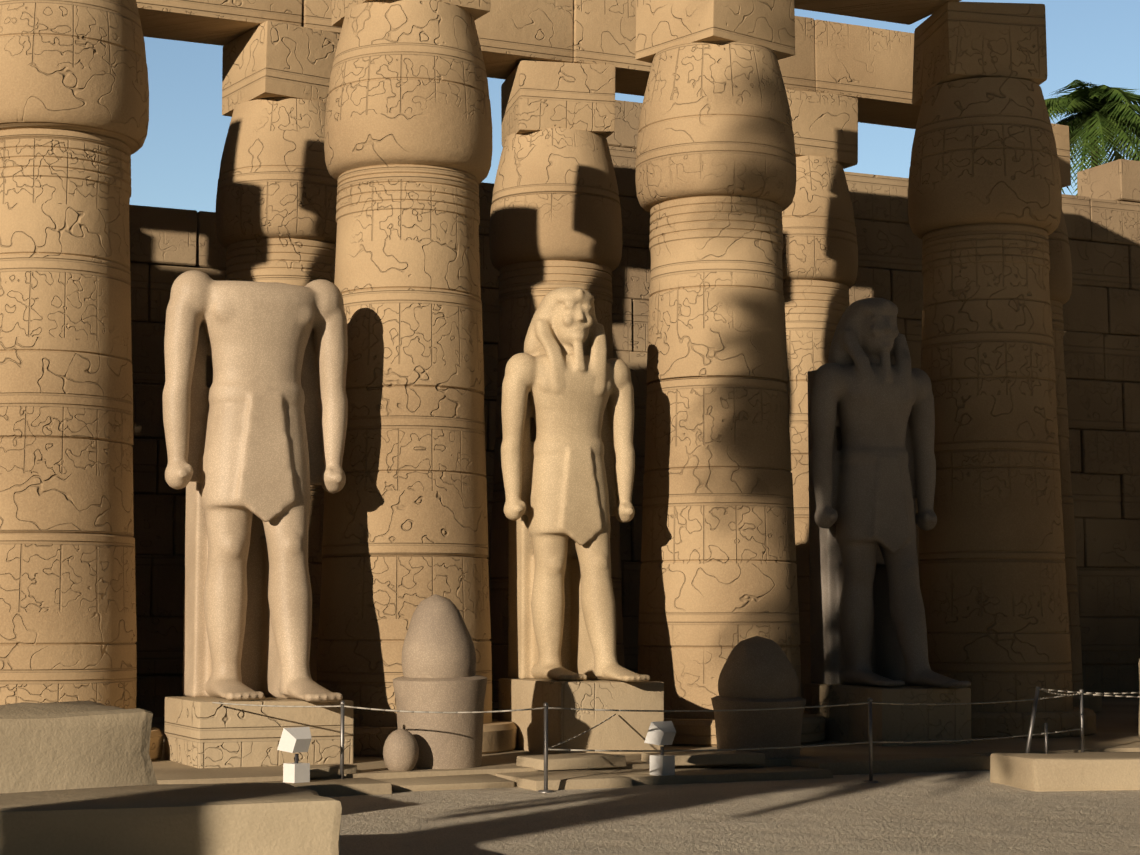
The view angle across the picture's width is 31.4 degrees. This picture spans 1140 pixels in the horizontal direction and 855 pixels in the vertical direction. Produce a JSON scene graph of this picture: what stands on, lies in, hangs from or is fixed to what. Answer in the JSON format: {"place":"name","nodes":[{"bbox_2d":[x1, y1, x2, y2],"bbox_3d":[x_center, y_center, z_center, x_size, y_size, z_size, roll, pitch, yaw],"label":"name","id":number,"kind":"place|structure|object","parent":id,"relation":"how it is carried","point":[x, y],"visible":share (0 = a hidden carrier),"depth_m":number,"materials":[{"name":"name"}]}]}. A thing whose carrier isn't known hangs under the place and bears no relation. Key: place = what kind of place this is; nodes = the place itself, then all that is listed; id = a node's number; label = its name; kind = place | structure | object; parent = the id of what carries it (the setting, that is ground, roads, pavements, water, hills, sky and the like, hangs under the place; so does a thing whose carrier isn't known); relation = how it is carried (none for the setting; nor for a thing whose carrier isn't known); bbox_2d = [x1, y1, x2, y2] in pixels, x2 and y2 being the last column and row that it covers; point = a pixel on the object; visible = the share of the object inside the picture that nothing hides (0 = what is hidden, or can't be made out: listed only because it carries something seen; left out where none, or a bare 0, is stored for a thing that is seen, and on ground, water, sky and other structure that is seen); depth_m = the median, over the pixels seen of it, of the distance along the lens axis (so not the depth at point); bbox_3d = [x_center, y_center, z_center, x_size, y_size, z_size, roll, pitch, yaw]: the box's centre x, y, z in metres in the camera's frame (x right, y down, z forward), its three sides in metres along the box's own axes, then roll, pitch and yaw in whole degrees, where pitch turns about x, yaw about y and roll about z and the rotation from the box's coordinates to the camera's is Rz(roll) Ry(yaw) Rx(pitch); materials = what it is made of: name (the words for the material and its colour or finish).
{"place":"outdoors","nodes":[
{"label":"outdoors","id":0,"kind":"place"},
{"bbox_2d":[0,700,157,793],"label":"block","id":1,"kind":"structure","parent":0,"point":[66,745],"depth_m":16.45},
{"bbox_2d":[129,0,1139,212],"label":"sky","id":2,"kind":"structure","parent":0,"point":[177,165],"materials":[{"name":"blue"}]},
{"bbox_2d":[151,697,1139,783],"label":"platform floor","id":3,"kind":"structure","parent":0,"point":[1117,721],"depth_m":25.66,"materials":[{"name":"stone"}]},
{"bbox_2d":[0,0,163,760],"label":"column","id":4,"kind":"structure","parent":3,"relation":"on","point":[74,102],"depth_m":24.01,"materials":[{"name":"stone"}]},
{"bbox_2d":[164,696,352,767],"bbox_3d":[-3.720,3.611,24.129,1.862,0.780,1.720,2,-6,-24],"label":"pedestal","id":5,"kind":"object","parent":3,"relation":"on","point":[203,732],"visible":0.75,"depth_m":23.35,"materials":[{"name":"stone"}]},
{"bbox_2d":[162,270,347,701],"bbox_3d":[-3.664,0.659,24.284,2.310,5.148,2.872,2,-6,-24],"label":"headless statue","id":6,"kind":"object","parent":5,"relation":"on","point":[255,407],"visible":1,"depth_m":24.34,"materials":[{"name":"stone"}]},
{"bbox_2d":[215,21,339,682],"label":"column","id":7,"kind":"structure","parent":3,"relation":"on","point":[276,204],"depth_m":31.25,"materials":[{"name":"stone"}]},
{"bbox_2d":[310,764,356,777],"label":"stone slab","id":8,"kind":"structure","parent":3,"relation":"on","point":[324,770],"depth_m":22.08,"materials":[{"name":"stone"}]},
{"bbox_2d":[383,729,418,770],"bbox_3d":[-1.891,3.613,22.648,0.400,0.480,0.400,2,-6,-24],"label":"stone ball","id":9,"kind":"object","parent":3,"relation":"on","point":[400,750],"visible":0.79,"depth_m":22.50,"materials":[{"name":"stone"}]},
{"bbox_2d":[317,0,516,756],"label":"column","id":10,"kind":"structure","parent":3,"relation":"on","point":[408,139],"depth_m":25.95,"materials":[{"name":"stone"}]},
{"bbox_2d":[393,594,486,768],"bbox_3d":[-1.500,2.920,23.369,1.092,1.995,1.092,-3,-4,25],"label":"fallen crown","id":11,"kind":"object","parent":3,"relation":"on","point":[439,661],"visible":0.98,"depth_m":22.98,"materials":[{"name":"stone"}]},
{"bbox_2d":[489,60,624,718],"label":"column","id":12,"kind":"structure","parent":3,"relation":"on","point":[555,218],"depth_m":33.26,"materials":[{"name":"stone"}]},
{"bbox_2d":[516,753,625,770],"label":"stone slab","id":13,"kind":"structure","parent":3,"relation":"on","point":[566,761],"depth_m":23.18,"materials":[{"name":"stone"}]},
{"bbox_2d":[498,678,663,753],"bbox_3d":[0.120,3.735,26.266,1.463,0.936,2.015,2,-6,-24],"label":"pedestal","id":14,"kind":"object","parent":3,"relation":"on","point":[623,730],"visible":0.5,"depth_m":25.43,"materials":[{"name":"stone"}]},
{"bbox_2d":[501,287,649,681],"bbox_3d":[0.114,0.694,26.368,1.909,5.150,2.373,2,-6,-24],"label":"statue","id":15,"kind":"object","parent":14,"relation":"on","point":[567,448],"visible":1,"depth_m":26.40,"materials":[{"name":"beige stone"}]},
{"bbox_2d":[641,750,764,765],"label":"stone slab","id":16,"kind":"structure","parent":3,"relation":"on","point":[713,757],"depth_m":23.82,"materials":[{"name":"stone"}]},
{"bbox_2d":[635,0,825,746],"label":"column","id":17,"kind":"structure","parent":3,"relation":"on","point":[715,179],"depth_m":27.91,"materials":[{"name":"stone"}]},
{"bbox_2d":[794,0,960,24],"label":"architrave","id":18,"kind":"object","parent":17,"relation":"on","point":[907,12],"visible":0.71,"depth_m":30.60,"materials":[{"name":"stone"}]},
{"bbox_2d":[711,636,805,758],"bbox_3d":[2.338,3.333,25.091,1.176,1.496,1.176,1,-4,-15],"label":"fallen crown","id":19,"kind":"object","parent":3,"relation":"on","point":[758,672],"visible":1,"depth_m":24.69,"materials":[{"name":"stone"}]},
{"bbox_2d":[782,89,857,697],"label":"column","id":20,"kind":"structure","parent":3,"relation":"on","point":[820,259],"depth_m":34.98,"materials":[{"name":"stone"}]},
{"bbox_2d":[804,683,970,745],"bbox_3d":[4.407,3.987,28.214,1.465,0.802,2.019,2,-6,-24],"label":"pedestal","id":21,"kind":"object","parent":3,"relation":"on","point":[849,723],"visible":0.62,"depth_m":27.43,"materials":[{"name":"stone"}]},
{"bbox_2d":[808,298,970,687],"bbox_3d":[4.441,0.863,28.320,2.024,5.459,2.516,2,-6,-24],"label":"statue","id":22,"kind":"object","parent":21,"relation":"on","point":[871,438],"visible":1,"depth_m":28.36,"materials":[{"name":"stone"}]},
{"bbox_2d":[908,1,1095,737],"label":"column","id":23,"kind":"structure","parent":3,"relation":"on","point":[984,199],"depth_m":29.82,"materials":[{"name":"stone"}]},
{"bbox_2d":[1048,123,1101,712],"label":"column","id":24,"kind":"structure","parent":3,"relation":"on","point":[1060,279],"depth_m":36.99,"materials":[{"name":"stone"}]},
{"bbox_3d":[-8.713,-0.931,29.915,2.940,10.911,2.940,4,-7,-38],"label":"column","id":25,"kind":"object","parent":3,"relation":"on","visible":0},
{"bbox_2d":[136,0,920,128],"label":"architrave","id":26,"kind":"object","parent":25,"relation":"on","point":[870,69],"visible":0.33,"depth_m":33.83,"materials":[{"name":"stone"}]},
{"bbox_2d":[323,770,1139,854],"bbox_3d":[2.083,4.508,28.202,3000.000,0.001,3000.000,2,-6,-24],"label":"ground","id":27,"kind":"structure","parent":0,"point":[954,813],"depth_m":18.63,"materials":[{"name":"beige sand"}]},
{"bbox_2d":[0,783,341,854],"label":"stone block","id":28,"kind":"structure","parent":27,"relation":"on","point":[233,819],"depth_m":13.81,"materials":[{"name":"beige stone"}]},
{"bbox_2d":[277,727,311,782],"bbox_3d":[-2.902,3.538,21.517,0.340,0.697,0.243,5,-8,-44],"label":"floodlight","id":29,"kind":"object","parent":27,"relation":"on","point":[295,739],"visible":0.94,"depth_m":21.45,"materials":[{"name":"white metal"}]},
{"bbox_2d":[215,753,990,795],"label":"kerb slabs","id":30,"kind":"structure","parent":27,"relation":"on","point":[813,767],"depth_m":22.77,"materials":[{"name":"stone"}]},
{"bbox_2d":[129,100,1139,716],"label":"back wall","id":31,"kind":"structure","parent":27,"relation":"on","point":[1101,306],"depth_m":41.94,"materials":[{"name":"stone"}]},
{"bbox_2d":[644,721,675,775],"bbox_3d":[1.038,3.655,22.762,0.340,0.697,0.243,5,-8,-44],"label":"floodlight","id":32,"kind":"object","parent":27,"relation":"on","point":[661,733],"visible":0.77,"depth_m":22.69,"materials":[{"name":"white metal"}]},
{"bbox_2d":[212,686,1139,792],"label":"barrier posts","id":33,"kind":"object","parent":27,"relation":"on","point":[1081,692],"visible":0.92,"depth_m":22.71,"materials":[{"name":"metal"}]},
{"bbox_2d":[990,752,1139,791],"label":"slab","id":34,"kind":"structure","parent":27,"relation":"on","point":[1080,771],"depth_m":21.81,"materials":[{"name":"stone"}]},
{"bbox_2d":[1045,80,1139,195],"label":"palm tree","id":35,"kind":"object","parent":27,"relation":"on","point":[1104,116],"visible":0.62,"depth_m":108.83,"materials":[{"name":"green plant"}]},
{"bbox_2d":[1138,659,1139,738],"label":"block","id":36,"kind":"structure","parent":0,"point":[1139,702],"depth_m":27.96,"materials":[{"name":"beige stone"}]}
]}

